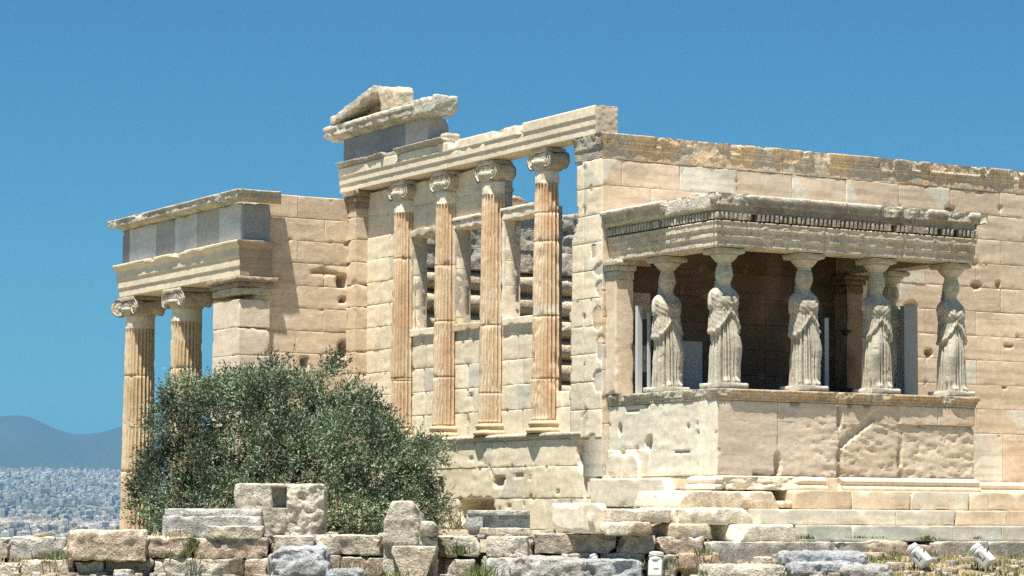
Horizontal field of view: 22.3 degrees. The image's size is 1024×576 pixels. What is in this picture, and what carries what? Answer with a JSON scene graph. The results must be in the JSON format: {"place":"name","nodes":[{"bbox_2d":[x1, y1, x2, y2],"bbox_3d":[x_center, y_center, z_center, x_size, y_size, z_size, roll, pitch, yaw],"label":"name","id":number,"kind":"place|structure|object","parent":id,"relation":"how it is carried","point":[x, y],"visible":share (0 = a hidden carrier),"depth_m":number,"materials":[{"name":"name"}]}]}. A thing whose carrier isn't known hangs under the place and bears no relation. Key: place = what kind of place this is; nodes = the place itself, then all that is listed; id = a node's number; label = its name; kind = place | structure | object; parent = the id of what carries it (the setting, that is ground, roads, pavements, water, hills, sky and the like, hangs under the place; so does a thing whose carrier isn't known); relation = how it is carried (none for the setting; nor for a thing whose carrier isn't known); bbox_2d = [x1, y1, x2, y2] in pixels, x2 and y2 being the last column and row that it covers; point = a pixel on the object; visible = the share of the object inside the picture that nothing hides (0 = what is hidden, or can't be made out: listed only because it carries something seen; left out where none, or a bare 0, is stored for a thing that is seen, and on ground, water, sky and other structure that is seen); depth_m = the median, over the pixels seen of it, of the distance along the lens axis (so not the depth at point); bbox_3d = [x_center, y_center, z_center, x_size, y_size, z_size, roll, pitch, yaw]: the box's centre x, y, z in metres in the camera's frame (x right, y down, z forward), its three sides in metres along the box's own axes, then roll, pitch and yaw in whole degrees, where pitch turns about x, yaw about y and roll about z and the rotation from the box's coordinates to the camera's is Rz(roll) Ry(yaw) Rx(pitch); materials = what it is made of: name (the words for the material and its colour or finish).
{"place":"outdoors","nodes":[
{"label":"outdoors","id":0,"kind":"place"},
{"bbox_2d":[0,416,210,470],"bbox_3d":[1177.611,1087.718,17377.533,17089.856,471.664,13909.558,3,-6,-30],"label":"mountains","id":1,"kind":"structure","parent":0,"point":[27,442],"depth_m":16517.40,"materials":[{"name":"blue"}]},
{"bbox_2d":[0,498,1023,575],"bbox_3d":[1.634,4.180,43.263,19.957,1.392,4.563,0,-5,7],"label":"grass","id":2,"kind":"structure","parent":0,"point":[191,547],"depth_m":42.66,"materials":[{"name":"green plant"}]},
{"bbox_2d":[0,474,1023,575],"bbox_3d":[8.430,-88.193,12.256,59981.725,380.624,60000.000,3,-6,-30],"label":"ground","id":3,"kind":"structure","parent":0,"point":[932,571],"depth_m":42.77,"materials":[{"name":"beige stone"}]},
{"bbox_2d":[36,519,42,525],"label":"apartment block","id":4,"kind":"structure","parent":3,"relation":"on","point":[40,521],"depth_m":5647.81,"materials":[{"name":"paint"}]},
{"bbox_2d":[37,488,61,495],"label":"office tower","id":5,"kind":"structure","parent":3,"relation":"on","point":[45,491],"depth_m":9464.33,"materials":[{"name":"paint"}]},
{"bbox_2d":[8,477,159,534],"bbox_3d":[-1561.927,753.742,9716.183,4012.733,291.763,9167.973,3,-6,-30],"label":"town trees","id":6,"kind":"object","parent":3,"relation":"on","point":[35,506],"visible":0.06,"depth_m":8502.91,"materials":[{"name":"plant"}]},
{"bbox_2d":[88,522,93,528],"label":"apartment block","id":7,"kind":"structure","parent":3,"relation":"on","point":[91,525],"depth_m":5531.94,"materials":[{"name":"paint"}]},
{"bbox_2d":[0,466,210,537],"bbox_3d":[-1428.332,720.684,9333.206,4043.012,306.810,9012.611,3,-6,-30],"label":"distant town","id":8,"kind":"object","parent":3,"relation":"on","point":[77,486],"visible":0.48,"depth_m":9169.82,"materials":[{"name":"paint"}]},
{"bbox_2d":[117,341,462,535],"bbox_3d":[-4.293,4.035,49.239,6.666,6.218,4.636,0,-5,7],"label":"olive tree","id":9,"kind":"object","parent":3,"relation":"on","point":[316,426],"visible":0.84,"depth_m":49.15,"materials":[{"name":"green plant"}]},
{"bbox_2d":[267,544,330,575],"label":"boulder","id":10,"kind":"object","parent":3,"relation":"on","point":[306,560],"visible":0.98,"depth_m":42.10,"materials":[{"name":"stone"}]},
{"bbox_2d":[326,567,365,575],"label":"boulder","id":11,"kind":"object","parent":3,"relation":"on","point":[355,571],"visible":0.98,"depth_m":41.99,"materials":[{"name":"stone"}]},
{"bbox_2d":[0,533,705,575],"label":"rubble wall","id":12,"kind":"structure","parent":3,"relation":"on","point":[246,557],"depth_m":42.95,"materials":[{"name":"stone"}]},
{"bbox_2d":[65,529,147,561],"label":"stone block","id":13,"kind":"structure","parent":12,"relation":"on","point":[103,545],"depth_m":42.56,"materials":[{"name":"stone"}]},
{"bbox_2d":[162,508,263,537],"bbox_3d":[-5.013,3.965,43.720,1.669,0.511,0.723,0,-5,0],"label":"stone block","id":14,"kind":"object","parent":12,"relation":"on","point":[198,520],"depth_m":43.38,"materials":[{"name":"stone"}]},
{"bbox_2d":[206,525,264,539],"bbox_3d":[-4.601,4.075,43.196,0.960,0.258,0.440,0,-5,-1],"label":"stone block","id":15,"kind":"object","parent":12,"relation":"on","point":[229,532],"depth_m":43.02,"materials":[{"name":"stone"}]},
{"bbox_2d":[234,483,327,535],"bbox_3d":[-3.918,3.779,44.109,1.548,0.933,0.794,0,-5,0],"label":"stone block","id":16,"kind":"object","parent":12,"relation":"on","point":[298,508],"depth_m":43.77,"materials":[{"name":"stone"}]},
{"bbox_2d":[466,510,530,535],"bbox_3d":[-0.226,3.945,43.637,1.077,0.429,0.691,0,-5,0],"label":"stone block","id":17,"kind":"object","parent":12,"relation":"on","point":[499,522],"depth_m":43.35,"materials":[{"name":"stone"}]},
{"bbox_2d":[552,503,605,533],"bbox_3d":[1.141,3.815,43.074,0.480,0.509,1.106,3,-6,-30],"label":"stone block","id":18,"kind":"object","parent":12,"relation":"on","point":[585,518],"depth_m":42.77,"materials":[{"name":"stone"}]},
{"bbox_2d":[382,500,438,575],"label":"standing stone","id":19,"kind":"object","parent":3,"relation":"on","point":[410,539],"visible":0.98,"depth_m":42.50,"materials":[{"name":"stone"}]},
{"bbox_2d":[1,529,1023,575],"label":"stone rubble","id":20,"kind":"object","parent":3,"relation":"on","point":[756,559],"visible":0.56,"depth_m":42.62,"materials":[{"name":"stone"}]},
{"bbox_2d":[107,85,1023,572],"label":"temple","id":21,"kind":"structure","parent":3,"relation":"on","point":[427,275],"depth_m":50.23,"materials":[{"name":"stone"}]},
{"bbox_2d":[635,306,641,393],"bbox_3d":[2.314,1.141,47.455,0.144,1.634,0.120,3,-6,-30],"label":"metal post","id":22,"kind":"object","parent":21,"relation":"on","point":[638,349],"visible":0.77,"depth_m":47.42,"materials":[{"name":"white metal"}]},
{"bbox_2d":[647,312,650,392],"bbox_3d":[2.499,1.200,47.483,0.092,1.522,0.090,3,-6,-30],"label":"metal post","id":23,"kind":"object","parent":21,"relation":"on","point":[648,349],"visible":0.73,"depth_m":47.47,"materials":[{"name":"white metal"}]},
{"bbox_2d":[643,256,690,392],"bbox_3d":[2.797,0.663,46.847,0.664,2.445,0.603,3,-6,-32],"label":"statue","id":24,"kind":"object","parent":21,"relation":"on","point":[668,353],"visible":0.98,"depth_m":46.67,"materials":[{"name":"stone"}]},
{"bbox_2d":[683,341,701,389],"bbox_3d":[3.235,1.486,47.730,0.482,1.004,0.320,3,-6,-30],"label":"notice board","id":25,"kind":"object","parent":21,"relation":"on","point":[692,372],"visible":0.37,"depth_m":47.62,"materials":[{"name":"grey paint"}]},
{"bbox_2d":[699,247,748,388],"bbox_3d":[3.696,0.533,45.282,0.664,2.445,0.603,3,-6,-29],"label":"statue","id":26,"kind":"object","parent":21,"relation":"on","point":[725,350],"visible":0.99,"depth_m":45.10,"materials":[{"name":"stone"}]},
{"bbox_2d":[780,252,828,391],"bbox_3d":[5.189,0.615,46.132,0.664,2.445,0.603,3,-6,-30],"label":"statue","id":27,"kind":"object","parent":21,"relation":"on","point":[804,331],"visible":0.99,"depth_m":45.95,"materials":[{"name":"stone"}]},
{"bbox_2d":[819,318,823,391],"bbox_3d":[5.771,1.308,48.420,0.138,1.509,0.100,3,-6,-30],"label":"metal post","id":28,"kind":"object","parent":21,"relation":"on","point":[821,327],"visible":0.49,"depth_m":48.41,"materials":[{"name":"black metal"}]},
{"bbox_2d":[824,318,828,391],"bbox_3d":[5.853,1.309,48.445,0.133,1.511,0.100,3,-6,-30],"label":"metal post","id":29,"kind":"object","parent":21,"relation":"on","point":[826,351],"visible":0.62,"depth_m":48.43,"materials":[{"name":"grey metal"}]},
{"bbox_2d":[853,258,900,393],"bbox_3d":[6.589,0.696,46.963,0.664,2.445,0.603,3,-6,-28],"label":"statue","id":30,"kind":"object","parent":21,"relation":"on","point":[877,339],"visible":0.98,"depth_m":46.79,"materials":[{"name":"stone"}]},
{"bbox_2d":[882,270,909,393],"bbox_3d":[7.200,0.910,49.389,0.664,2.445,0.603,3,-6,-30],"label":"statue","id":31,"kind":"object","parent":21,"relation":"on","point":[893,280],"visible":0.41,"depth_m":49.24,"materials":[{"name":"stone"}]},
{"bbox_2d":[900,306,917,394],"bbox_3d":[7.513,1.239,49.161,0.367,1.795,0.160,3,-6,-30],"label":"metal post","id":32,"kind":"object","parent":21,"relation":"on","point":[909,345],"visible":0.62,"depth_m":49.11,"materials":[{"name":"grey metal"}]},
{"bbox_2d":[928,263,975,396],"bbox_3d":[8.086,0.779,47.827,0.664,2.445,0.603,3,-6,-31],"label":"statue","id":33,"kind":"object","parent":21,"relation":"on","point":[951,341],"visible":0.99,"depth_m":47.66,"materials":[{"name":"stone"}]},
{"bbox_2d":[504,555,642,575],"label":"rock outcrop","id":34,"kind":"object","parent":3,"relation":"on","point":[535,565],"visible":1,"depth_m":42.04,"materials":[{"name":"stone"}]},
{"bbox_2d":[589,553,599,558],"bbox_3d":[1.364,4.724,42.660,0.209,0.736,0.146,-3,-6,35],"label":"floodlight","id":35,"kind":"object","parent":3,"relation":"on","point":[594,556],"visible":0.25,"depth_m":42.65,"materials":[{"name":"white paint"}]},
{"bbox_2d":[647,551,664,575],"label":"floodlight","id":36,"kind":"object","parent":3,"relation":"on","point":[655,566],"visible":1,"depth_m":41.93,"materials":[{"name":"white paint"}]},
{"bbox_2d":[697,563,786,575],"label":"rock outcrop","id":37,"kind":"object","parent":3,"relation":"on","point":[743,569],"visible":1,"depth_m":41.81,"materials":[{"name":"stone"}]},
{"bbox_2d":[775,550,867,575],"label":"rock outcrop","id":38,"kind":"object","parent":3,"relation":"on","point":[806,562],"visible":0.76,"depth_m":42.08,"materials":[{"name":"stone"}]},
{"bbox_2d":[839,562,892,575],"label":"rock outcrop","id":39,"kind":"object","parent":3,"relation":"on","point":[869,569],"visible":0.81,"depth_m":41.68,"materials":[{"name":"stone"}]},
{"bbox_2d":[906,543,932,569],"bbox_3d":[6.632,4.561,42.366,0.428,0.819,0.244,-3,-6,32],"label":"floodlight","id":40,"kind":"object","parent":3,"relation":"on","point":[919,555],"visible":0.89,"depth_m":42.31,"materials":[{"name":"white paint"}]},
{"bbox_2d":[969,543,995,570],"bbox_3d":[7.663,4.561,42.367,0.428,0.819,0.244,-3,-6,32],"label":"floodlight","id":41,"kind":"object","parent":3,"relation":"on","point":[982,555],"visible":0.94,"depth_m":42.31,"materials":[{"name":"white paint"}]},
{"bbox_2d":[0,0,1023,433],"label":"sky","id":42,"kind":"structure","parent":0,"point":[110,110],"materials":[{"name":"blue"}]},
{"bbox_2d":[838,288,854,392],"bbox_3d":[6.415,1.083,49.858,0.340,2.174,0.339,3,-6,-30],"label":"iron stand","id":43,"kind":"object","parent":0,"point":[846,332],"visible":0.66,"depth_m":49.81,"materials":[{"name":"black metal"}]}
]}

